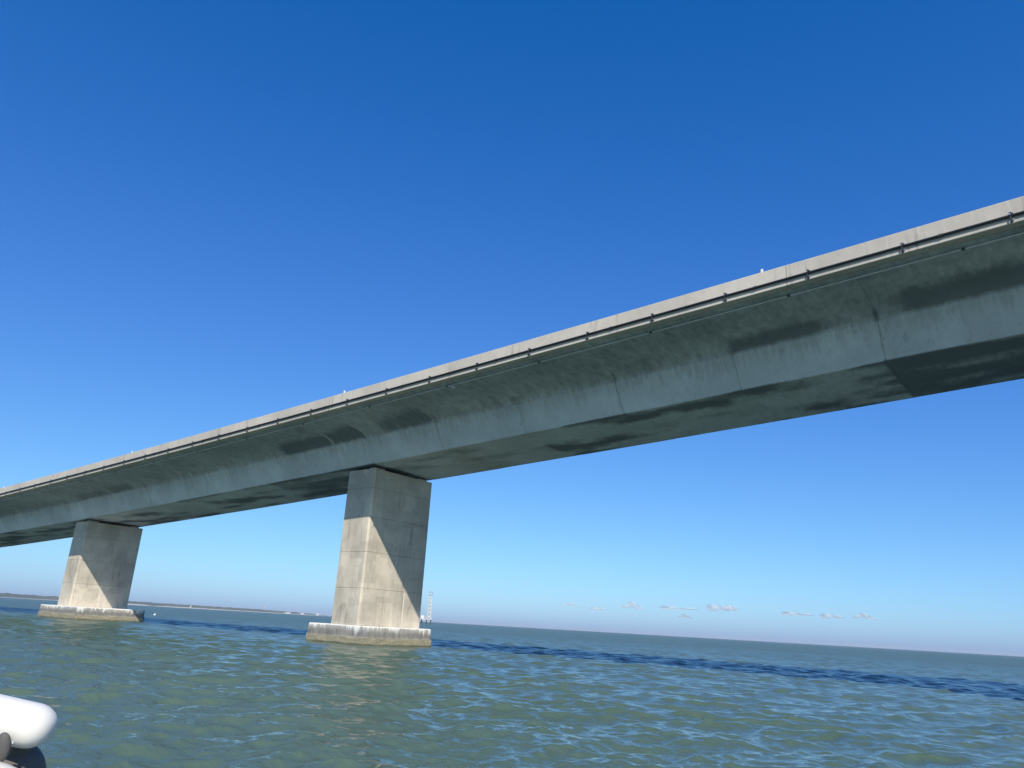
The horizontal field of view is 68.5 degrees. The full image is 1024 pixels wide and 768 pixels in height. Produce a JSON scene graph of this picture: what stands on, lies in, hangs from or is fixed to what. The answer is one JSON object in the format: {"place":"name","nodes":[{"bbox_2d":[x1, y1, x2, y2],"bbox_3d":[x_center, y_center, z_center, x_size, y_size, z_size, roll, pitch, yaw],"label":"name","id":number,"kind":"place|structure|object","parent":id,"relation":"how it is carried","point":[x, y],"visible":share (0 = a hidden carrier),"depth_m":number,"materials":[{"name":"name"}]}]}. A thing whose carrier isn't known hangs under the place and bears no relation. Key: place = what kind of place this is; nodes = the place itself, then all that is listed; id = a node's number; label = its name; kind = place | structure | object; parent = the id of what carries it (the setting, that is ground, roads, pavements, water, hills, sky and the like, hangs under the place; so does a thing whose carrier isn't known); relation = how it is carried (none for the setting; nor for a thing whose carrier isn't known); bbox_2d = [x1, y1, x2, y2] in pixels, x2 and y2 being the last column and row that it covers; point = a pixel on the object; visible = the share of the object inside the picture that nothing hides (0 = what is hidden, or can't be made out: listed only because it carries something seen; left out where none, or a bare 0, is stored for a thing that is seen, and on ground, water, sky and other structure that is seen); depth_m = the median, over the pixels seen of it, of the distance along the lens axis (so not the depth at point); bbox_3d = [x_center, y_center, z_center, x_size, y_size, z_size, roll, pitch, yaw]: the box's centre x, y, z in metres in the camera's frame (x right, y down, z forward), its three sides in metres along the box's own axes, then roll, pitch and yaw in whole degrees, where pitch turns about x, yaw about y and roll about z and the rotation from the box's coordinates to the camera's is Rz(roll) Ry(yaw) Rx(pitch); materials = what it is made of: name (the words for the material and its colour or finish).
{"place":"outdoors","nodes":[
{"label":"outdoors","id":0,"kind":"place"},
{"bbox_2d":[0,593,325,615],"bbox_3d":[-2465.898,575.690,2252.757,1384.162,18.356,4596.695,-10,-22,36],"label":"wooded shore","id":1,"kind":"structure","parent":0,"point":[129,602],"depth_m":2994.85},
{"bbox_2d":[6,597,319,615],"bbox_3d":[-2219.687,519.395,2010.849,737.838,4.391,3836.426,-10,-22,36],"label":"beach","id":2,"kind":"structure","parent":0,"point":[181,607],"depth_m":2988.12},
{"bbox_2d":[0,597,1023,767],"bbox_3d":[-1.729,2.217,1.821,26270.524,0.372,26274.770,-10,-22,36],"label":"water","id":3,"kind":"structure","parent":0,"point":[170,687],"depth_m":17.93,"materials":[{"name":"teal liquid"}]},
{"bbox_2d":[0,694,57,767],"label":"motor boat","id":4,"kind":"object","parent":3,"relation":"on","point":[27,727],"visible":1,"depth_m":1.33,"materials":[{"name":"white plastic"}]},
{"bbox_2d":[37,520,144,621],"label":"bridge pier","id":5,"kind":"structure","parent":3,"relation":"in","point":[99,573],"depth_m":74.13,"materials":[{"name":"concrete"}]},
{"bbox_2d":[305,466,431,646],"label":"bridge pier","id":6,"kind":"structure","parent":3,"relation":"in","point":[379,587],"depth_m":49.87,"materials":[{"name":"concrete"}]},
{"bbox_2d":[0,196,1023,547],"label":"road bridge","id":7,"kind":"structure","parent":6,"relation":"on","point":[948,322],"depth_m":38.14,"materials":[{"name":"concrete"}]},
{"bbox_2d":[0,211,1023,493],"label":"utility pipe","id":8,"kind":"object","parent":7,"relation":"attached to","point":[902,245],"visible":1,"depth_m":34.72,"materials":[{"name":"metal"}]},
{"bbox_2d":[0,232,1023,500],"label":"conduit","id":9,"kind":"object","parent":7,"relation":"attached to","point":[604,344],"visible":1,"depth_m":35.26,"materials":[{"name":"grey metal"}]},
{"bbox_2d":[421,592,432,623],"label":"navigation tower","id":10,"kind":"structure","parent":3,"relation":"in","point":[429,604],"depth_m":589.84,"materials":[{"name":"metal"}]},
{"bbox_2d":[0,0,1023,656],"label":"sky","id":11,"kind":"structure","parent":0,"point":[215,214],"materials":[{"name":"blue"}]}
]}

